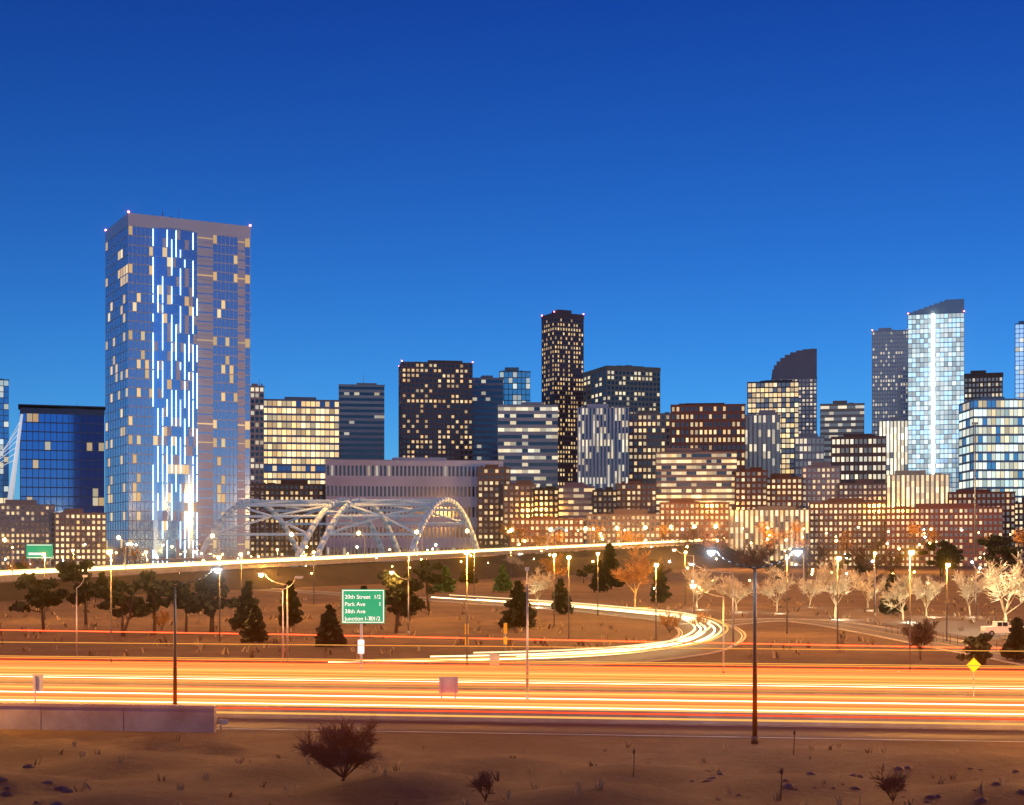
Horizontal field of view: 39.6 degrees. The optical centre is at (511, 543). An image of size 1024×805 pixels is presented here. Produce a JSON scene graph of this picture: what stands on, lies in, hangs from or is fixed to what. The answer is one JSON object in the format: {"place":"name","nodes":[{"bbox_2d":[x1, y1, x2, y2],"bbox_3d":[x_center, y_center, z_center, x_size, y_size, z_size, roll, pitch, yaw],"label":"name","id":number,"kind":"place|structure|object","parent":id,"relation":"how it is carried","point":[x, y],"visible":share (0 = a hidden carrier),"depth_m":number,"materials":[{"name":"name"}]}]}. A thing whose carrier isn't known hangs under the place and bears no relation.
{"place":"outdoors","nodes":[
{"label":"outdoors","id":0,"kind":"place"},
{"bbox_2d":[0,629,1000,648],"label":"frontage trail","id":1,"kind":"object","parent":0,"point":[512,639],"visible":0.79,"depth_m":177.73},
{"bbox_2d":[0,562,1023,804],"bbox_3d":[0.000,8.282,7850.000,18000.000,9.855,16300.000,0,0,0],"label":"ground","id":2,"kind":"structure","parent":0,"point":[438,768],"depth_m":89.91,"materials":[{"name":"brown soil"}]},
{"bbox_2d":[0,379,8,503],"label":"office building","id":3,"kind":"structure","parent":2,"relation":"on","point":[4,430],"depth_m":1509.21,"materials":[{"name":"glass"}]},
{"bbox_2d":[0,414,22,499],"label":"bridge mast","id":4,"kind":"object","parent":2,"relation":"on","point":[13,478],"visible":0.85,"depth_m":898.79,"materials":[{"name":"white metal"}]},
{"bbox_2d":[0,499,55,569],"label":"apartment building","id":5,"kind":"structure","parent":2,"relation":"on","point":[23,523],"depth_m":706.16,"materials":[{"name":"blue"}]},
{"bbox_2d":[8,572,69,631],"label":"pine tree","id":6,"kind":"object","parent":2,"relation":"on","point":[37,595],"visible":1,"depth_m":207.66,"materials":[{"name":"green plant"}]},
{"bbox_2d":[18,404,104,512],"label":"office building","id":7,"kind":"structure","parent":2,"relation":"on","point":[61,457],"depth_m":1110.38,"materials":[{"name":"blue glass"}]},
{"bbox_2d":[55,560,96,628],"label":"pine tree","id":8,"kind":"object","parent":2,"relation":"on","point":[70,571],"visible":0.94,"depth_m":215.46,"materials":[{"name":"green plant"}]},
{"bbox_2d":[54,508,106,567],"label":"building","id":9,"kind":"structure","parent":2,"relation":"on","point":[76,529],"depth_m":703.58,"materials":[{"name":"brown"}]},
{"bbox_2d":[94,578,152,635],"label":"pine tree","id":10,"kind":"object","parent":2,"relation":"on","point":[138,607],"visible":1,"depth_m":199.47,"materials":[{"name":"green plant"}]},
{"bbox_2d":[127,570,173,634],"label":"pine tree","id":11,"kind":"object","parent":2,"relation":"on","point":[156,590],"visible":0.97,"depth_m":202.12,"materials":[{"name":"green plant"}]},
{"bbox_2d":[105,210,250,564],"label":"residential tower","id":12,"kind":"structure","parent":2,"relation":"on","point":[208,384],"depth_m":816.71,"materials":[{"name":"blue glass"}]},
{"bbox_2d":[153,229,180,563],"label":"light strips","id":13,"kind":"object","parent":12,"relation":"attached to","point":[167,399],"visible":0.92,"depth_m":809.11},
{"bbox_2d":[166,580,203,631],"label":"pine tree","id":14,"kind":"object","parent":2,"relation":"on","point":[183,595],"visible":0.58,"depth_m":204.83,"materials":[{"name":"green plant"}]},
{"bbox_2d":[184,570,240,632],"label":"pine tree","id":15,"kind":"object","parent":2,"relation":"on","point":[205,599],"visible":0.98,"depth_m":204.22,"materials":[{"name":"green plant"}]},
{"bbox_2d":[229,580,263,630],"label":"conifer tree","id":16,"kind":"object","parent":2,"relation":"on","point":[242,614],"visible":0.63,"depth_m":208.79,"materials":[{"name":"green plant"}]},
{"bbox_2d":[239,604,269,642],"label":"conifer tree","id":17,"kind":"object","parent":2,"relation":"on","point":[254,627],"visible":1,"depth_m":187.12,"materials":[{"name":"green plant"}]},
{"bbox_2d":[250,379,264,555],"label":"building","id":18,"kind":"structure","parent":2,"relation":"on","point":[256,433],"depth_m":1000.79,"materials":[{"name":"grey"}]},
{"bbox_2d":[250,480,325,555],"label":"building","id":19,"kind":"structure","parent":2,"relation":"on","point":[294,490],"depth_m":1004.07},
{"bbox_2d":[277,580,303,627],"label":"conifer tree","id":20,"kind":"object","parent":2,"relation":"on","point":[295,612],"visible":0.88,"depth_m":219.68,"materials":[{"name":"green plant"}]},
{"bbox_2d":[264,397,339,483],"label":"glass office","id":21,"kind":"structure","parent":2,"relation":"on","point":[301,438],"depth_m":1305.77,"materials":[{"name":"beige glass"}]},
{"bbox_2d":[153,497,497,572],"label":"arch bridge","id":22,"kind":"structure","parent":2,"relation":"on","point":[428,507],"depth_m":652.85,"materials":[{"name":"paint"}]},
{"bbox_2d":[314,604,347,646],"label":"conifer tree","id":23,"kind":"object","parent":2,"relation":"on","point":[329,630],"visible":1,"depth_m":179.10,"materials":[{"name":"green plant"}]},
{"bbox_2d":[290,714,382,780],"bbox_3d":[-7.511,8.852,62.169,4.179,3.062,4.250,0,0,0],"label":"bare shrub","id":24,"kind":"object","parent":2,"relation":"on","point":[350,752],"visible":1,"depth_m":61.63,"materials":[{"name":"brown plant"}]},
{"bbox_2d":[339,375,384,459],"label":"office building","id":25,"kind":"structure","parent":2,"relation":"on","point":[361,421],"depth_m":1502.62,"materials":[{"name":"blue glass"}]},
{"bbox_2d":[0,541,767,600],"bbox_3d":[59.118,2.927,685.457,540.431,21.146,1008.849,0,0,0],"label":"boulevard viaduct","id":26,"kind":"object","parent":2,"relation":"on","point":[486,566],"visible":0.53,"depth_m":488.41,"materials":[{"name":"concrete"}]},
{"bbox_2d":[0,538,719,574],"bbox_3d":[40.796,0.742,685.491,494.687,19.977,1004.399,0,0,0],"label":"boulevard light trails","id":27,"kind":"object","parent":26,"relation":"on","point":[94,568],"visible":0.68,"depth_m":444.02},
{"bbox_2d":[377,569,425,632],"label":"pine tree","id":28,"kind":"object","parent":2,"relation":"on","point":[396,596],"visible":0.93,"depth_m":204.93,"materials":[{"name":"green plant"}]},
{"bbox_2d":[326,457,502,561],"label":"building","id":29,"kind":"structure","parent":2,"relation":"on","point":[413,478],"depth_m":1007.02,"materials":[{"name":"grey"}]},
{"bbox_2d":[412,559,444,610],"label":"pine tree","id":30,"kind":"object","parent":2,"relation":"on","point":[425,573],"visible":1,"depth_m":271.90,"materials":[{"name":"green plant"}]},
{"bbox_2d":[398,360,472,459],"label":"office building","id":31,"kind":"structure","parent":2,"relation":"on","point":[435,408],"depth_m":1505.44,"materials":[{"name":"black"}]},
{"bbox_2d":[473,375,503,460],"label":"office building","id":32,"kind":"structure","parent":2,"relation":"on","point":[487,395],"depth_m":1600.21,"materials":[{"name":"blue glass"}]},
{"bbox_2d":[477,464,510,555],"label":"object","id":33,"kind":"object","parent":2,"relation":"on","point":[492,479],"visible":0.75,"depth_m":979.96,"materials":[{"name":"brown"}]},
{"bbox_2d":[0,596,1023,657],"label":"dry grass tufts","id":34,"kind":"object","parent":2,"relation":"on","point":[579,644],"visible":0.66,"depth_m":207.13,"materials":[{"name":"brown plant"}]},
{"bbox_2d":[0,764,1023,804],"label":"field rubble","id":35,"kind":"object","parent":2,"relation":"on","point":[64,789],"visible":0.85,"depth_m":64.33,"materials":[{"name":"stone"}]},
{"bbox_2d":[0,665,1023,741],"bbox_3d":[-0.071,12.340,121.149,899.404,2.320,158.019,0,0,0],"label":"motorway","id":36,"kind":"structure","parent":2,"relation":"on","point":[114,717],"depth_m":100.32,"materials":[{"name":"asphalt"}]},
{"bbox_2d":[173,566,223,703],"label":"street light","id":37,"kind":"object","parent":36,"relation":"on","point":[217,569],"visible":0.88,"depth_m":100.11,"materials":[{"name":"metal"}]},
{"bbox_2d":[342,589,384,678],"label":"road sign","id":38,"kind":"object","parent":36,"relation":"on","point":[373,606],"visible":0.97,"depth_m":134.13,"materials":[{"name":"metal"}]},
{"bbox_2d":[0,642,1023,724],"bbox_3d":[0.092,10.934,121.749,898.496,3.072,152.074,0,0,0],"label":"motorway light trails","id":39,"kind":"object","parent":36,"relation":"on","point":[578,676],"visible":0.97,"depth_m":115.31,"materials":[{"name":"orange"}]},
{"bbox_2d":[499,367,530,404],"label":"building","id":40,"kind":"structure","parent":2,"relation":"on","point":[516,385],"depth_m":1700.14,"materials":[{"name":"blue glass"}]},
{"bbox_2d":[497,580,540,628],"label":"conifer tree","id":41,"kind":"object","parent":2,"relation":"on","point":[514,616],"visible":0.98,"depth_m":215.66,"materials":[{"name":"green plant"}]},
{"bbox_2d":[503,480,536,554],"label":"building","id":42,"kind":"structure","parent":2,"relation":"on","point":[518,499],"depth_m":949.71,"materials":[{"name":"brown"}]},
{"bbox_2d":[33,733,1006,804],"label":"dry grass tufts","id":43,"kind":"object","parent":2,"relation":"on","point":[528,771],"visible":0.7,"depth_m":65.09,"materials":[{"name":"brown plant"}]},
{"bbox_2d":[498,402,557,487],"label":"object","id":44,"kind":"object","parent":2,"relation":"on","point":[527,440],"visible":0.52,"depth_m":1300.08,"materials":[{"name":"blue"}]},
{"bbox_2d":[533,486,558,517],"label":"building","id":45,"kind":"structure","parent":2,"relation":"on","point":[546,500],"depth_m":939.55,"materials":[{"name":"brown"}]},
{"bbox_2d":[510,510,583,554],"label":"building","id":46,"kind":"structure","parent":2,"relation":"on","point":[572,526],"depth_m":819.67,"materials":[{"name":"brown"}]},
{"bbox_2d":[550,578,573,614],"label":"conifer tree","id":47,"kind":"object","parent":2,"relation":"on","point":[561,599],"visible":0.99,"depth_m":260.69,"materials":[{"name":"green plant"}]},
{"bbox_2d":[541,309,583,485],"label":"skyscraper","id":48,"kind":"structure","parent":2,"relation":"on","point":[562,356],"depth_m":1809.16,"materials":[{"name":"brown"}]},
{"bbox_2d":[557,481,594,550],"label":"building","id":49,"kind":"structure","parent":2,"relation":"on","point":[575,499],"depth_m":949.47,"materials":[{"name":"brown"}]},
{"bbox_2d":[577,404,628,489],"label":"high-rise building","id":50,"kind":"structure","parent":2,"relation":"on","point":[602,446],"depth_m":1248.85,"materials":[{"name":"blue"}]},
{"bbox_2d":[592,487,617,513],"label":"building","id":51,"kind":"structure","parent":2,"relation":"on","point":[604,501],"depth_m":939.34,"materials":[{"name":"brown"}]},
{"bbox_2d":[602,542,624,588],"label":"conifer tree","id":52,"kind":"object","parent":2,"relation":"on","point":[610,562],"visible":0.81,"depth_m":401.31,"materials":[{"name":"green plant"}]},
{"bbox_2d":[583,365,660,412],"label":"building","id":53,"kind":"structure","parent":2,"relation":"on","point":[635,389],"depth_m":1712.82,"materials":[{"name":"blue"}]},
{"bbox_2d":[586,509,660,550],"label":"building","id":54,"kind":"structure","parent":2,"relation":"on","point":[636,521],"depth_m":818.83,"materials":[{"name":"brown"}]},
{"bbox_2d":[616,481,656,513],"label":"building","id":55,"kind":"structure","parent":2,"relation":"on","point":[635,495],"depth_m":948.73,"materials":[{"name":"brown"}]},
{"bbox_2d":[611,540,662,606],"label":"bare tree","id":56,"kind":"object","parent":2,"relation":"on","point":[634,576],"visible":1,"depth_m":290.17,"materials":[{"name":"brown plant"}]},
{"bbox_2d":[629,410,670,482],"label":"office building","id":57,"kind":"structure","parent":2,"relation":"on","point":[649,434],"depth_m":1298.45,"materials":[{"name":"blue"}]},
{"bbox_2d":[537,520,809,553],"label":"trees","id":58,"kind":"object","parent":2,"relation":"on","point":[686,538],"visible":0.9,"depth_m":664.90,"materials":[{"name":"orange plant"}]},
{"bbox_2d":[659,496,729,546],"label":"building","id":59,"kind":"structure","parent":2,"relation":"on","point":[678,514],"depth_m":837.75,"materials":[{"name":"brown"}]},
{"bbox_2d":[656,448,736,513],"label":"office building","id":60,"kind":"structure","parent":2,"relation":"on","point":[702,476],"depth_m":957.16,"materials":[{"name":"brown"}]},
{"bbox_2d":[683,567,721,608],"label":"bare tree","id":61,"kind":"object","parent":2,"relation":"on","point":[701,580],"visible":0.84,"depth_m":281.40,"materials":[{"name":"beige plant"}]},
{"bbox_2d":[671,403,745,469],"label":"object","id":62,"kind":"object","parent":2,"relation":"on","point":[716,427],"visible":0.36,"depth_m":1196.15,"materials":[{"name":"brown"}]},
{"bbox_2d":[550,522,924,545],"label":"trees","id":63,"kind":"object","parent":2,"relation":"on","point":[911,529],"visible":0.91,"depth_m":725.14,"materials":[{"name":"orange plant"}]},
{"bbox_2d":[735,467,767,509],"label":"office building","id":64,"kind":"structure","parent":2,"relation":"on","point":[751,488],"depth_m":938.25,"materials":[{"name":"brown"}]},
{"bbox_2d":[705,548,803,743],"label":"street light","id":65,"kind":"object","parent":2,"relation":"on","point":[754,736],"visible":1,"depth_m":92.09,"materials":[{"name":"grey metal"}]},
{"bbox_2d":[734,539,781,567],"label":"bare tree","id":66,"kind":"object","parent":2,"relation":"on","point":[755,556],"visible":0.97,"depth_m":505.52,"materials":[{"name":"brown plant"}]},
{"bbox_2d":[745,410,780,476],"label":"office building","id":67,"kind":"structure","parent":2,"relation":"on","point":[762,438],"depth_m":1247.17,"materials":[{"name":"blue"}]},
{"bbox_2d":[512,522,1022,553],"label":"trees","id":68,"kind":"object","parent":2,"relation":"on","point":[665,530],"visible":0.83,"depth_m":678.64,"materials":[{"name":"orange plant"}]},
{"bbox_2d":[729,503,809,565],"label":"building","id":69,"kind":"structure","parent":2,"relation":"on","point":[783,517],"depth_m":826.55,"materials":[{"name":"beige"}]},
{"bbox_2d":[749,564,795,612],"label":"bare tree","id":70,"kind":"object","parent":2,"relation":"on","point":[767,590],"visible":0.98,"depth_m":266.43,"materials":[{"name":"beige plant"}]},
{"bbox_2d":[747,380,798,476],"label":"office building","id":71,"kind":"structure","parent":2,"relation":"on","point":[781,397],"depth_m":1593.39,"materials":[{"name":"beige glass"}]},
{"bbox_2d":[530,519,1023,547],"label":"autumn trees","id":72,"kind":"object","parent":2,"relation":"on","point":[1020,537],"visible":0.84,"depth_m":659.13,"materials":[{"name":"orange plant"}]},
{"bbox_2d":[767,473,802,508],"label":"office building","id":73,"kind":"structure","parent":2,"relation":"on","point":[784,489],"depth_m":947.68,"materials":[{"name":"brown"}]},
{"bbox_2d":[771,349,816,436],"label":"skyscraper","id":74,"kind":"structure","parent":2,"relation":"on","point":[800,366],"depth_m":1892.17,"materials":[{"name":"grey"}]},
{"bbox_2d":[795,434,824,476],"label":"office building","id":75,"kind":"structure","parent":2,"relation":"on","point":[809,449],"depth_m":1297.66,"materials":[{"name":"blue"}]},
{"bbox_2d":[791,540,833,581],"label":"bare tree","id":76,"kind":"object","parent":2,"relation":"on","point":[820,551],"visible":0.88,"depth_m":459.22,"materials":[{"name":"brown plant"}]},
{"bbox_2d":[802,462,840,508],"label":"office building","id":77,"kind":"structure","parent":2,"relation":"on","point":[820,481],"depth_m":957.60,"materials":[{"name":"blue"}]},
{"bbox_2d":[812,557,854,617],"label":"bare tree","id":78,"kind":"object","parent":2,"relation":"on","point":[827,576],"visible":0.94,"depth_m":245.50,"materials":[{"name":"beige plant"}]},
{"bbox_2d":[820,400,864,461],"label":"office building","id":79,"kind":"structure","parent":2,"relation":"on","point":[839,418],"depth_m":1495.86,"materials":[{"name":"blue"}]},
{"bbox_2d":[809,493,886,565],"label":"building","id":80,"kind":"structure","parent":2,"relation":"on","point":[832,517],"depth_m":835.77,"materials":[{"name":"brown"}]},
{"bbox_2d":[831,422,886,482],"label":"office building","id":81,"kind":"structure","parent":2,"relation":"on","point":[858,456],"depth_m":1145.00,"materials":[{"name":"black"}]},
{"bbox_2d":[838,479,887,506],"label":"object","id":82,"kind":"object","parent":2,"relation":"on","point":[867,490],"visible":0.3,"depth_m":936.20,"materials":[{"name":"brown"}]},
{"bbox_2d":[845,569,886,609],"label":"bare tree","id":83,"kind":"object","parent":2,"relation":"on","point":[858,580],"visible":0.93,"depth_m":277.95,"materials":[{"name":"beige plant"}]},
{"bbox_2d":[845,535,907,579],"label":"bare tree","id":84,"kind":"object","parent":2,"relation":"on","point":[865,563],"visible":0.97,"depth_m":378.20,"materials":[{"name":"brown plant"}]},
{"bbox_2d":[872,328,907,435],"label":"skyscraper","id":85,"kind":"structure","parent":2,"relation":"on","point":[889,372],"depth_m":1994.26,"materials":[{"name":"grey"}]},
{"bbox_2d":[870,762,909,801],"bbox_3d":[16.555,10.517,62.243,1.551,1.739,1.659,0,0,-34],"label":"bare shrub","id":86,"kind":"object","parent":2,"relation":"on","point":[894,781],"visible":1,"depth_m":62.22,"materials":[{"name":"brown plant"}]},
{"bbox_2d":[878,417,908,474],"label":"office building","id":87,"kind":"structure","parent":2,"relation":"on","point":[894,430],"depth_m":1396.05,"materials":[{"name":"blue"}]},
{"bbox_2d":[879,570,919,620],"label":"bare tree","id":88,"kind":"object","parent":2,"relation":"on","point":[900,584],"visible":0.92,"depth_m":236.82,"materials":[{"name":"beige plant"}]},
{"bbox_2d":[885,470,949,506],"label":"building","id":89,"kind":"structure","parent":2,"relation":"on","point":[912,488],"depth_m":945.04,"materials":[{"name":"beige"}]},
{"bbox_2d":[899,616,940,659],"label":"tree","id":90,"kind":"object","parent":2,"relation":"on","point":[921,633],"visible":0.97,"depth_m":157.97,"materials":[{"name":"brown plant"}]},
{"bbox_2d":[908,299,964,491],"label":"glass tower","id":91,"kind":"structure","parent":2,"relation":"on","point":[948,357],"depth_m":1690.95,"materials":[{"name":"white glass"}]},
{"bbox_2d":[917,540,963,575],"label":"pine tree","id":92,"kind":"object","parent":2,"relation":"on","point":[946,552],"visible":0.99,"depth_m":560.31,"materials":[{"name":"green plant"}]},
{"bbox_2d":[885,503,1002,565],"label":"building","id":93,"kind":"structure","parent":2,"relation":"on","point":[948,522],"depth_m":812.45,"materials":[{"name":"brown"}]},
{"bbox_2d":[898,621,1023,639],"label":"parking lot","id":94,"kind":"structure","parent":2,"relation":"on","point":[971,629],"depth_m":219.29,"materials":[{"name":"asphalt"}]},
{"bbox_2d":[951,566,996,615],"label":"bare tree","id":95,"kind":"object","parent":2,"relation":"on","point":[967,588],"visible":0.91,"depth_m":252.63,"materials":[{"name":"beige plant"}]},
{"bbox_2d":[956,633,992,677],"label":"pine tree","id":96,"kind":"object","parent":2,"relation":"on","point":[979,642],"visible":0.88,"depth_m":136.47,"materials":[{"name":"green plant"}]},
{"bbox_2d":[947,489,1015,559],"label":"building","id":97,"kind":"structure","parent":2,"relation":"on","point":[988,498],"depth_m":920.86,"materials":[{"name":"brown"}]},
{"bbox_2d":[964,370,1002,401],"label":"office building","id":98,"kind":"structure","parent":2,"relation":"on","point":[979,383],"depth_m":1793.33,"materials":[{"name":"black"}]},
{"bbox_2d":[959,397,1023,501],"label":"office building","id":99,"kind":"structure","parent":2,"relation":"on","point":[1000,446],"depth_m":1298.98,"materials":[{"name":"white glass"}]},
{"bbox_2d":[977,534,1020,574],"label":"pine tree","id":100,"kind":"object","parent":2,"relation":"on","point":[993,544],"visible":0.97,"depth_m":460.06,"materials":[{"name":"green plant"}]},
{"bbox_2d":[981,551,1023,621],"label":"bare tree","id":101,"kind":"object","parent":2,"relation":"on","point":[1016,585],"visible":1,"depth_m":216.84,"materials":[{"name":"beige plant"}]},
{"bbox_2d":[999,617,1023,659],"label":"conifer tree","id":102,"kind":"object","parent":2,"relation":"on","point":[1013,645],"visible":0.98,"depth_m":158.01,"materials":[{"name":"green plant"}]},
{"bbox_2d":[1015,321,1023,398],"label":"skyscraper","id":103,"kind":"structure","parent":2,"relation":"on","point":[1019,360],"depth_m":1997.68,"materials":[{"name":"glass"}]},
{"bbox_2d":[0,0,1023,512],"label":"sky","id":104,"kind":"structure","parent":0,"point":[721,190],"materials":[{"name":"blue"}]},
{"bbox_2d":[15,588,1023,670],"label":"ramp roads","id":105,"kind":"structure","parent":0,"point":[684,628],"depth_m":193.99,"materials":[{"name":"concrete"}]},
{"bbox_2d":[374,600,727,660],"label":"light trail","id":106,"kind":"object","parent":105,"relation":"on","point":[726,631],"visible":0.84,"depth_m":155.92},
{"bbox_2d":[430,604,695,656],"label":"light trail","id":107,"kind":"object","parent":105,"relation":"on","point":[693,630],"visible":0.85,"depth_m":160.78,"materials":[{"name":"white"}]},
{"bbox_2d":[454,595,710,652],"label":"light trail","id":108,"kind":"object","parent":105,"relation":"on","point":[709,627],"visible":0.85,"depth_m":168.10,"materials":[{"name":"white"}]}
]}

